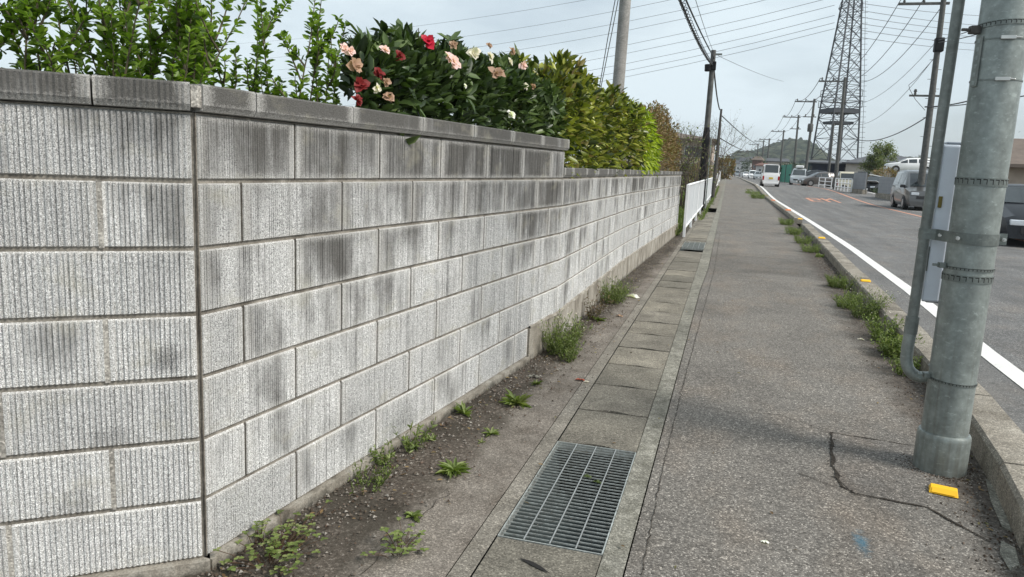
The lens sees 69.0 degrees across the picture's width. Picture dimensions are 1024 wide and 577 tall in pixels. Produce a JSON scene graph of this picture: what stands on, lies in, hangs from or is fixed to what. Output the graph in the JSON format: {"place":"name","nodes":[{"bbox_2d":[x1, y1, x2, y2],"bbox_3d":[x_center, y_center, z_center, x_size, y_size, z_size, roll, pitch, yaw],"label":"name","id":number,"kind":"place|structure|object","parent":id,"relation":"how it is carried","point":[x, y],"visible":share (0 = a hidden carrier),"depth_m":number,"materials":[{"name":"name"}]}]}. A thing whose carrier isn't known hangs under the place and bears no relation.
{"place":"outdoors","nodes":[
{"label":"outdoors","id":0,"kind":"place"},
{"bbox_2d":[0,0,1023,162],"label":"sky","id":1,"kind":"structure","parent":0,"point":[761,101],"materials":[{"name":"white"}]},
{"bbox_2d":[445,174,800,576],"bbox_3d":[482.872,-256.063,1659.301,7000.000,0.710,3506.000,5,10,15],"label":"ground","id":2,"kind":"structure","parent":0,"point":[799,225],"depth_m":4.54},
{"bbox_2d":[0,68,681,576],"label":"block wall","id":3,"kind":"structure","parent":2,"relation":"on","point":[228,316],"depth_m":2.52,"materials":[{"name":"concrete"}]},
{"bbox_2d":[183,179,721,576],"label":"soil strip","id":4,"kind":"object","parent":2,"relation":"on","point":[454,525],"visible":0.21,"depth_m":3.19,"materials":[{"name":"soil"}]},
{"bbox_2d":[0,0,350,104],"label":"upright shrub","id":5,"kind":"object","parent":4,"relation":"on","point":[189,33],"visible":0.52,"depth_m":2.65,"materials":[{"name":"green plant"}]},
{"bbox_2d":[242,518,270,545],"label":"weed tuft","id":6,"kind":"object","parent":4,"relation":"on","point":[262,523],"visible":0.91,"depth_m":2.66,"materials":[{"name":"green plant"}]},
{"bbox_2d":[213,500,331,574],"bbox_3d":[-0.802,0.892,2.585,0.318,0.078,0.611,5,10,15],"label":"weed tuft","id":7,"kind":"object","parent":4,"relation":"on","point":[270,550],"visible":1,"depth_m":2.57,"materials":[{"name":"green plant"}]},
{"bbox_2d":[348,456,399,495],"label":"weed tuft","id":8,"kind":"object","parent":4,"relation":"on","point":[380,480],"visible":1,"depth_m":3.16,"materials":[{"name":"green plant"}]},
{"bbox_2d":[368,439,394,465],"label":"weed tuft","id":9,"kind":"object","parent":4,"relation":"on","point":[375,452],"visible":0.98,"depth_m":3.38,"materials":[{"name":"green plant"}]},
{"bbox_2d":[360,517,428,558],"bbox_3d":[-0.398,0.904,2.639,0.207,0.071,0.259,5,10,15],"label":"weed tuft","id":10,"kind":"object","parent":4,"relation":"on","point":[399,533],"visible":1,"depth_m":2.64,"materials":[{"name":"green plant"}]},
{"bbox_2d":[404,510,422,522],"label":"weed tuft","id":11,"kind":"object","parent":4,"relation":"on","point":[416,514],"visible":1,"depth_m":2.90,"materials":[{"name":"green plant"}]},
{"bbox_2d":[391,416,437,453],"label":"weed tuft","id":12,"kind":"object","parent":4,"relation":"on","point":[409,444],"visible":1,"depth_m":3.57,"materials":[{"name":"green plant"}]},
{"bbox_2d":[435,457,470,478],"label":"weed tuft","id":13,"kind":"object","parent":4,"relation":"on","point":[450,468],"visible":1,"depth_m":3.33,"materials":[{"name":"green plant"}]},
{"bbox_2d":[338,18,568,160],"bbox_3d":[-0.481,-0.526,4.760,1.066,2.188,3.182,6,10,18],"label":"camellia bush","id":14,"kind":"object","parent":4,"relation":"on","point":[397,68],"visible":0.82,"depth_m":4.03,"materials":[{"name":"green plant"}]},
{"bbox_2d":[452,401,472,418],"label":"weed tuft","id":15,"kind":"object","parent":4,"relation":"on","point":[462,409],"visible":1,"depth_m":4.11,"materials":[{"name":"green plant"}]},
{"bbox_2d":[499,388,533,408],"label":"weed tuft","id":16,"kind":"object","parent":4,"relation":"on","point":[512,399],"visible":1,"depth_m":4.29,"materials":[{"name":"green plant"}]},
{"bbox_2d":[538,308,593,355],"bbox_3d":[0.368,0.317,5.579,0.511,0.371,0.634,5,10,15],"label":"weed tuft","id":17,"kind":"object","parent":4,"relation":"on","point":[566,342],"visible":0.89,"depth_m":5.52,"materials":[{"name":"green plant"}]},
{"bbox_2d":[548,335,585,362],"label":"weed tuft","id":18,"kind":"object","parent":4,"relation":"on","point":[569,356],"visible":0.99,"depth_m":5.34,"materials":[{"name":"green plant"}]},
{"bbox_2d":[499,43,653,178],"bbox_3d":[0.740,-1.177,8.160,1.094,2.450,5.453,5,10,15],"label":"laurel hedge","id":19,"kind":"object","parent":4,"relation":"on","point":[599,126],"visible":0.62,"depth_m":6.87,"materials":[{"name":"green plant"}]},
{"bbox_2d":[582,285,615,319],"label":"weed tuft","id":20,"kind":"object","parent":4,"relation":"on","point":[598,312],"visible":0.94,"depth_m":6.82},
{"bbox_2d":[599,275,638,304],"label":"weed tuft","id":21,"kind":"object","parent":4,"relation":"on","point":[615,292],"visible":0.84,"depth_m":7.72,"materials":[{"name":"green plant"}]},
{"bbox_2d":[621,96,665,176],"bbox_3d":[1.669,-1.634,11.141,1.080,2.444,2.328,5,10,15],"label":"weeping bush","id":22,"kind":"object","parent":4,"relation":"on","point":[651,155],"visible":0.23,"depth_m":10.64,"materials":[{"name":"green plant"}]},
{"bbox_2d":[626,99,682,175],"bbox_3d":[2.541,-2.174,13.970,1.055,2.647,4.204,5,10,15],"label":"brown hedge","id":23,"kind":"object","parent":4,"relation":"on","point":[667,133],"visible":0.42,"depth_m":13.73,"materials":[{"name":"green plant"}]},
{"bbox_2d":[682,181,699,237],"bbox_3d":[4.476,-2.061,18.490,0.056,1.148,5.860,5,10,15],"label":"white railing","id":24,"kind":"object","parent":4,"relation":"on","point":[691,201],"visible":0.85,"depth_m":17.49,"materials":[{"name":"metal"}]},
{"bbox_2d":[696,179,704,219],"bbox_3d":[6.210,-2.985,24.449,0.056,1.148,6.510,5,10,15],"label":"white railing","id":25,"kind":"object","parent":4,"relation":"on","point":[701,195],"visible":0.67,"depth_m":23.90,"materials":[{"name":"metal"}]},
{"bbox_2d":[699,50,721,210],"bbox_3d":[6.940,-5.573,26.447,0.558,5.589,0.329,5,10,15],"label":"sleeved pole","id":26,"kind":"object","parent":4,"relation":"on","point":[710,68],"visible":0.82,"depth_m":26.36,"materials":[{"name":"black"}]},
{"bbox_2d":[678,0,712,62],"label":"spiral hanger","id":27,"kind":"object","parent":26,"relation":"attached to","point":[694,31],"visible":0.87,"depth_m":17.05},
{"bbox_2d":[679,0,712,64],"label":"overhead wire","id":28,"kind":"object","parent":26,"relation":"attached to","point":[685,12],"visible":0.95,"depth_m":17.25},
{"bbox_2d":[447,179,722,576],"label":"gutter wall","id":29,"kind":"structure","parent":2,"relation":"on","point":[468,561],"depth_m":3.52,"materials":[{"name":"concrete"}]},
{"bbox_2d":[471,197,720,576],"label":"drain channel","id":30,"kind":"object","parent":2,"relation":"on","point":[713,210],"visible":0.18,"depth_m":3.67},
{"bbox_2d":[472,537,601,576],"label":"gutter lid","id":31,"kind":"object","parent":30,"relation":"on","point":[504,557],"visible":0.99,"depth_m":2.62,"materials":[{"name":"concrete"}]},
{"bbox_2d":[497,441,635,556],"bbox_3d":[0.279,0.881,3.231,0.397,0.038,1.035,5,10,15],"label":"steel grating","id":32,"kind":"object","parent":30,"relation":"on","point":[592,450],"visible":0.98,"depth_m":3.15,"materials":[{"name":"metal"}]},
{"bbox_2d":[559,409,646,460],"bbox_3d":[0.497,0.775,3.984,0.393,0.050,0.530,5,10,15],"label":"gutter lid","id":33,"kind":"object","parent":30,"relation":"on","point":[591,428],"visible":0.82,"depth_m":3.95,"materials":[{"name":"concrete"}]},
{"bbox_2d":[579,384,655,418],"bbox_3d":[0.647,0.693,4.500,0.393,0.050,0.530,5,10,15],"label":"gutter lid","id":34,"kind":"object","parent":30,"relation":"on","point":[620,400],"visible":0.66,"depth_m":4.46,"materials":[{"name":"concrete"}]},
{"bbox_2d":[595,364,662,391],"bbox_3d":[0.797,0.615,5.016,0.393,0.050,0.530,5,10,15],"label":"gutter lid","id":35,"kind":"object","parent":30,"relation":"on","point":[623,376],"visible":0.66,"depth_m":4.99,"materials":[{"name":"concrete"}]},
{"bbox_2d":[608,347,668,370],"bbox_3d":[0.948,0.537,5.533,0.393,0.050,0.530,5,10,15],"label":"gutter lid","id":36,"kind":"object","parent":30,"relation":"on","point":[644,358],"visible":0.66,"depth_m":5.50,"materials":[{"name":"concrete"}]},
{"bbox_2d":[619,332,673,352],"bbox_3d":[1.098,0.454,6.048,0.393,0.050,0.530,5,10,15],"label":"gutter lid","id":37,"kind":"object","parent":30,"relation":"on","point":[647,342],"visible":0.66,"depth_m":6.01,"materials":[{"name":"concrete"}]},
{"bbox_2d":[628,321,677,336],"bbox_3d":[1.248,0.377,6.565,0.393,0.050,0.530,5,10,15],"label":"gutter lid","id":38,"kind":"object","parent":30,"relation":"on","point":[652,328],"visible":0.66,"depth_m":6.54,"materials":[{"name":"concrete"}]},
{"bbox_2d":[635,310,681,324],"bbox_3d":[1.398,0.295,7.081,0.393,0.050,0.530,5,10,15],"label":"gutter lid","id":39,"kind":"object","parent":30,"relation":"on","point":[659,317],"visible":0.66,"depth_m":7.06,"materials":[{"name":"concrete"}]},
{"bbox_2d":[642,301,684,313],"bbox_3d":[1.548,0.216,7.598,0.393,0.050,0.530,5,10,15],"label":"gutter lid","id":40,"kind":"object","parent":30,"relation":"on","point":[663,307],"visible":0.66,"depth_m":7.59,"materials":[{"name":"concrete"}]},
{"bbox_2d":[648,293,687,304],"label":"gutter lid","id":41,"kind":"object","parent":30,"relation":"on","point":[666,298],"visible":0.66,"depth_m":8.09,"materials":[{"name":"concrete"}]},
{"bbox_2d":[653,287,689,295],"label":"gutter lid","id":42,"kind":"object","parent":30,"relation":"on","point":[672,291],"visible":0.66,"depth_m":8.63,"materials":[{"name":"concrete"}]},
{"bbox_2d":[657,280,691,288],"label":"gutter lid","id":43,"kind":"object","parent":30,"relation":"on","point":[672,284],"visible":0.66,"depth_m":9.11,"materials":[{"name":"concrete"}]},
{"bbox_2d":[661,275,693,282],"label":"gutter lid","id":44,"kind":"object","parent":30,"relation":"on","point":[685,279],"visible":0.66,"depth_m":9.62,"materials":[{"name":"concrete"}]},
{"bbox_2d":[664,270,695,276],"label":"gutter lid","id":45,"kind":"object","parent":30,"relation":"on","point":[681,273],"visible":0.66,"depth_m":10.16,"materials":[{"name":"concrete"}]},
{"bbox_2d":[667,265,696,271],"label":"gutter lid","id":46,"kind":"object","parent":30,"relation":"on","point":[682,268],"visible":0.69,"depth_m":10.65,"materials":[{"name":"concrete"}]},
{"bbox_2d":[671,261,698,267],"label":"gutter lid","id":47,"kind":"object","parent":30,"relation":"on","point":[690,264],"visible":0.66,"depth_m":11.21,"materials":[{"name":"concrete"}]},
{"bbox_2d":[681,241,705,250],"bbox_3d":[3.467,-0.818,14.185,0.397,0.038,1.305,5,10,15],"label":"steel grating","id":48,"kind":"object","parent":30,"relation":"on","point":[694,246],"visible":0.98,"depth_m":13.97,"materials":[{"name":"metal"}]},
{"bbox_2d":[710,178,725,207],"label":"gutter cover","id":49,"kind":"object","parent":30,"relation":"on","point":[715,203],"visible":0.58,"depth_m":43.03,"materials":[{"name":"concrete"}]},
{"bbox_2d":[697,186,719,219],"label":"gutter grass","id":50,"kind":"structure","parent":49,"relation":"on","point":[704,212],"depth_m":28.83,"materials":[{"name":"green plant"}]},
{"bbox_2d":[711,109,721,198],"bbox_3d":[10.699,-7.023,38.968,0.196,4.631,0.198,-6,12,-40],"label":"slim pole","id":51,"kind":"object","parent":49,"relation":"on","point":[715,165],"visible":0.88,"depth_m":38.95,"materials":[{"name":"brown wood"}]},
{"bbox_2d":[596,179,726,576],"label":"gutter edge","id":52,"kind":"object","parent":2,"relation":"on","point":[625,523],"visible":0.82,"depth_m":3.78,"materials":[{"name":"concrete"}]},
{"bbox_2d":[620,132,716,180],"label":"house","id":53,"kind":"structure","parent":2,"relation":"on","point":[695,140],"depth_m":59.01,"materials":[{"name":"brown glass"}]},
{"bbox_2d":[713,154,736,179],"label":"distant tree","id":54,"kind":"object","parent":2,"relation":"on","point":[731,171],"visible":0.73,"depth_m":113.35,"materials":[{"name":"brown plant"}]},
{"bbox_2d":[799,160,845,172],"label":"house","id":55,"kind":"structure","parent":2,"relation":"on","point":[822,165],"depth_m":100.49,"materials":[{"name":"grey tile"}]},
{"bbox_2d":[810,0,867,160],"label":"steel pylon","id":56,"kind":"object","parent":2,"relation":"on","point":[834,111],"visible":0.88,"depth_m":133.81,"materials":[{"name":"metal"}]},
{"bbox_2d":[837,171,853,188],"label":"fence","id":57,"kind":"object","parent":2,"relation":"on","point":[849,175],"visible":0.12,"depth_m":71.51,"materials":[{"name":"white metal"}]},
{"bbox_2d":[842,155,906,176],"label":"house","id":58,"kind":"structure","parent":2,"relation":"on","point":[852,165],"depth_m":97.17,"materials":[{"name":"grey tile"}]},
{"bbox_2d":[856,140,898,175],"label":"broadleaf tree","id":59,"kind":"object","parent":2,"relation":"on","point":[871,163],"visible":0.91,"depth_m":87.41,"materials":[{"name":"green plant"}]},
{"bbox_2d":[868,166,898,176],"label":"brown shrub","id":60,"kind":"object","parent":2,"relation":"on","point":[889,171],"visible":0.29,"depth_m":71.72,"materials":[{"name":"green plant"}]},
{"bbox_2d":[1008,138,1023,183],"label":"house","id":61,"kind":"structure","parent":2,"relation":"on","point":[1016,172],"depth_m":35.67,"materials":[{"name":"beige"}]},
{"bbox_2d":[624,175,1023,576],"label":"sidewalk","id":62,"kind":"structure","parent":0,"point":[691,535],"depth_m":3.91,"materials":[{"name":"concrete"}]},
{"bbox_2d":[197,238,1023,576],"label":"loose grit","id":63,"kind":"object","parent":62,"relation":"on","point":[241,572],"visible":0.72,"depth_m":3.42,"materials":[{"name":"gravel"}]},
{"bbox_2d":[220,249,1007,576],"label":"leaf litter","id":64,"kind":"object","parent":62,"relation":"on","point":[540,463],"visible":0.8,"depth_m":3.39,"materials":[{"name":"brown plant"}]},
{"bbox_2d":[641,235,719,574],"bbox_3d":[2.716,-0.191,10.134,0.065,0.001,15.998,5,10,16],"label":"pavement crack","id":65,"kind":"object","parent":62,"relation":"on","point":[668,447],"visible":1,"depth_m":3.55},
{"bbox_2d":[784,226,802,234],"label":"weed tuft","id":66,"kind":"object","parent":62,"relation":"on","point":[790,231],"visible":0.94,"depth_m":17.67,"materials":[{"name":"green plant"}]},
{"bbox_2d":[800,242,821,252],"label":"weed tuft","id":67,"kind":"object","parent":62,"relation":"on","point":[815,249],"visible":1,"depth_m":13.68,"materials":[{"name":"green plant"}]},
{"bbox_2d":[823,273,851,288],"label":"weed tuft","id":68,"kind":"object","parent":62,"relation":"on","point":[832,282],"visible":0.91,"depth_m":9.45,"materials":[{"name":"green plant"}]},
{"bbox_2d":[829,290,865,308],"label":"weed tuft","id":69,"kind":"object","parent":62,"relation":"on","point":[837,298],"visible":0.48,"depth_m":8.03,"materials":[{"name":"green plant"}]},
{"bbox_2d":[837,285,897,320],"bbox_3d":[3.576,0.135,7.528,0.600,0.345,0.675,5,10,15],"label":"weed tuft","id":70,"kind":"object","parent":62,"relation":"on","point":[856,309],"visible":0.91,"depth_m":7.46,"materials":[{"name":"green plant"}]},
{"bbox_2d":[862,307,904,341],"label":"weed tuft","id":71,"kind":"object","parent":62,"relation":"on","point":[876,325],"visible":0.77,"depth_m":6.47,"materials":[{"name":"green plant"}]},
{"bbox_2d":[832,433,935,506],"bbox_3d":[1.803,0.866,3.615,0.444,0.001,0.813,6,10,20],"label":"asphalt patch","id":72,"kind":"object","parent":62,"relation":"on","point":[865,466],"visible":0.86,"depth_m":3.56,"materials":[{"name":"asphalt"}]},
{"bbox_2d":[825,432,839,479],"bbox_3d":[1.615,0.832,3.757,0.062,0.001,0.696,6,10,19],"label":"pavement crack","id":73,"kind":"object","parent":72,"relation":"on","point":[833,461],"visible":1,"depth_m":3.70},
{"bbox_2d":[870,328,924,357],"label":"weed tuft","id":74,"kind":"object","parent":62,"relation":"on","point":[886,347],"visible":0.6,"depth_m":5.87,"materials":[{"name":"green plant"}]},
{"bbox_2d":[881,348,923,375],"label":"weed tuft","id":75,"kind":"object","parent":62,"relation":"on","point":[899,368],"visible":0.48,"depth_m":5.37,"materials":[{"name":"green plant"}]},
{"bbox_2d":[836,478,991,541],"bbox_3d":[1.698,0.931,3.189,0.151,0.001,0.666,-6,13,-42],"label":"pavement crack","id":76,"kind":"object","parent":62,"relation":"on","point":[841,485],"visible":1,"depth_m":3.20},
{"bbox_2d":[929,483,957,497],"bbox_3d":[1.940,0.904,3.345,0.115,0.025,0.082,8,11,28],"label":"road reflector","id":77,"kind":"object","parent":62,"relation":"on","point":[943,490],"visible":1,"depth_m":3.32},
{"bbox_2d":[912,0,1023,477],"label":"steel pole","id":78,"kind":"object","parent":62,"relation":"on","point":[943,441],"visible":0.98,"depth_m":3.38,"materials":[{"name":"grey metal"}]},
{"bbox_2d":[921,142,960,302],"bbox_3d":[2.123,-0.303,3.651,0.152,0.811,0.162,5,10,15],"label":"meter box","id":79,"kind":"object","parent":78,"relation":"attached to","point":[941,221],"visible":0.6,"depth_m":3.58,"materials":[{"name":"grey metal"}]},
{"bbox_2d":[921,144,960,301],"bbox_3d":[2.074,-0.309,3.595,0.079,0.764,0.030,5,10,15],"label":"door","id":80,"kind":"structure","parent":79,"relation":"in","point":[950,156],"depth_m":3.58,"materials":[{"name":"metal"}]},
{"bbox_2d":[900,0,1007,382],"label":"cable conduit","id":81,"kind":"object","parent":78,"relation":"attached to","point":[926,233],"visible":0.91,"depth_m":3.54,"materials":[{"name":"metal"}]},
{"bbox_2d":[986,479,1011,532],"bbox_3d":[2.122,0.940,3.255,0.048,0.007,0.578,7,11,26],"label":"mortar spill","id":82,"kind":"object","parent":62,"relation":"on","point":[1000,512],"visible":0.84,"depth_m":3.20,"materials":[{"name":"concrete"}]},
{"bbox_2d":[1000,541,1019,569],"bbox_3d":[1.869,1.005,2.799,0.061,0.007,0.237,8,11,28],"label":"mortar spill","id":83,"kind":"object","parent":62,"relation":"on","point":[1011,560],"visible":1,"depth_m":2.79,"materials":[{"name":"concrete"}]},
{"bbox_2d":[721,137,929,173],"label":"hill","id":84,"kind":"structure","parent":0,"point":[788,148],"depth_m":623.03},
{"bbox_2d":[736,176,1023,432],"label":"road","id":85,"kind":"structure","parent":0,"point":[848,220],"depth_m":14.12,"materials":[{"name":"asphalt"}]},
{"bbox_2d":[760,164,780,186],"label":"kei van","id":86,"kind":"object","parent":85,"relation":"on","point":[770,173],"visible":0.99,"depth_m":63.53,"materials":[{"name":"white paint"}]},
{"bbox_2d":[779,163,792,182],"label":"net fence","id":87,"kind":"object","parent":85,"relation":"on","point":[786,169],"visible":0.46,"depth_m":107.63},
{"bbox_2d":[784,115,800,170],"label":"utility pole","id":88,"kind":"object","parent":85,"relation":"on","point":[795,148],"visible":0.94,"depth_m":115.13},
{"bbox_2d":[789,165,807,184],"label":"minivan","id":89,"kind":"object","parent":85,"relation":"on","point":[797,173],"visible":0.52,"depth_m":82.22,"materials":[{"name":"silver metal"}]},
{"bbox_2d":[795,99,816,169],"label":"utility pole","id":90,"kind":"object","parent":85,"relation":"on","point":[810,128],"visible":0.84,"depth_m":88.64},
{"bbox_2d":[797,172,833,186],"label":"parked car","id":91,"kind":"object","parent":85,"relation":"on","point":[811,179],"visible":0.64,"depth_m":77.49,"materials":[{"name":"grey metal"}]},
{"bbox_2d":[818,77,848,188],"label":"utility pole","id":92,"kind":"object","parent":85,"relation":"on","point":[843,100],"visible":0.91,"depth_m":63.35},
{"bbox_2d":[834,178,852,191],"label":"guard fence","id":93,"kind":"object","parent":85,"relation":"on","point":[844,187],"visible":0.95,"depth_m":58.63,"materials":[{"name":"white metal"}]},
{"bbox_2d":[850,172,867,193],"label":"panel screen","id":94,"kind":"object","parent":85,"relation":"on","point":[860,179],"visible":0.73,"depth_m":55.24,"materials":[{"name":"grey metal"}]},
{"bbox_2d":[861,174,884,191],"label":"parked car","id":95,"kind":"object","parent":85,"relation":"on","point":[872,182],"visible":0.27,"depth_m":60.29,"materials":[{"name":"grey paint"}]},
{"bbox_2d":[738,177,1023,554],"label":"kerb","id":96,"kind":"structure","parent":85,"relation":"on","point":[996,433],"depth_m":3.89,"materials":[{"name":"concrete"}]},
{"bbox_2d":[875,177,895,199],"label":"panel screen","id":97,"kind":"object","parent":85,"relation":"on","point":[885,185],"visible":0.43,"depth_m":48.99,"materials":[{"name":"grey metal"}]},
{"bbox_2d":[752,182,1023,388],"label":"edge line","id":98,"kind":"object","parent":85,"relation":"on","point":[1015,374],"visible":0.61,"depth_m":8.58,"materials":[{"name":"white paint"}]},
{"bbox_2d":[890,170,927,209],"bbox_3d":[20.632,-5.015,37.867,2.130,2.016,4.936,5,10,17],"label":"minivan","id":99,"kind":"object","parent":85,"relation":"on","point":[907,189],"visible":0.58,"depth_m":36.74,"materials":[{"name":"grey paint"}]},
{"bbox_2d":[898,0,949,209],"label":"utility pole","id":100,"kind":"object","parent":85,"relation":"on","point":[938,48],"visible":0.94,"depth_m":35.70,"materials":[{"name":"grey concrete"}]},
{"bbox_2d":[1000,184,1023,238],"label":"parked car","id":101,"kind":"object","parent":85,"relation":"on","point":[1012,223],"visible":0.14,"depth_m":17.40,"materials":[{"name":"grey paint"}]},
{"bbox_2d":[884,158,929,172],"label":"parked car","id":102,"kind":"object","parent":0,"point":[909,164],"visible":0.41,"depth_m":76.01,"materials":[{"name":"white paint"}]},
{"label":"grass ground","id":103,"kind":"structure","parent":0,"visible":0},
{"bbox_2d":[607,0,630,161],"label":"concrete pole","id":104,"kind":"object","parent":103,"relation":"on","point":[621,44],"visible":0.4,"depth_m":17.23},
{"bbox_2d":[628,122,706,188],"bbox_3d":[4.350,-3.284,21.207,3.025,2.810,2.462,10,12,36],"label":"bare tree","id":105,"kind":"object","parent":103,"relation":"on","point":[683,164],"visible":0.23,"depth_m":21.22,"materials":[{"name":"brown plant"}]},
{"bbox_2d":[675,191,704,236],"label":"field grass","id":106,"kind":"structure","parent":103,"relation":"on","point":[680,219],"depth_m":19.71,"materials":[{"name":"green plant"}]},
{"bbox_2d":[659,116,723,210],"bbox_3d":[7.700,-5.523,32.892,3.340,4.454,4.078,-3,11,-31],"label":"bare tree","id":107,"kind":"object","parent":103,"relation":"on","point":[696,147],"visible":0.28,"depth_m":32.63,"materials":[{"name":"brown plant"}]},
{"bbox_2d":[667,115,726,207],"bbox_3d":[5.892,-4.273,25.708,3.065,3.416,2.916,11,13,42],"label":"bare tree","id":108,"kind":"object","parent":103,"relation":"on","point":[685,172],"visible":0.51,"depth_m":25.59,"materials":[{"name":"brown plant"}]},
{"bbox_2d":[695,112,765,188],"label":"bare tree","id":109,"kind":"object","parent":103,"relation":"on","point":[728,145],"visible":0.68,"depth_m":45.30,"materials":[{"name":"brown plant"}]},
{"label":"verge","id":110,"kind":"structure","parent":0,"visible":0},
{"bbox_2d":[827,123,834,171],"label":"utility pole","id":111,"kind":"object","parent":110,"relation":"on","point":[830,154],"visible":0.71,"depth_m":91.17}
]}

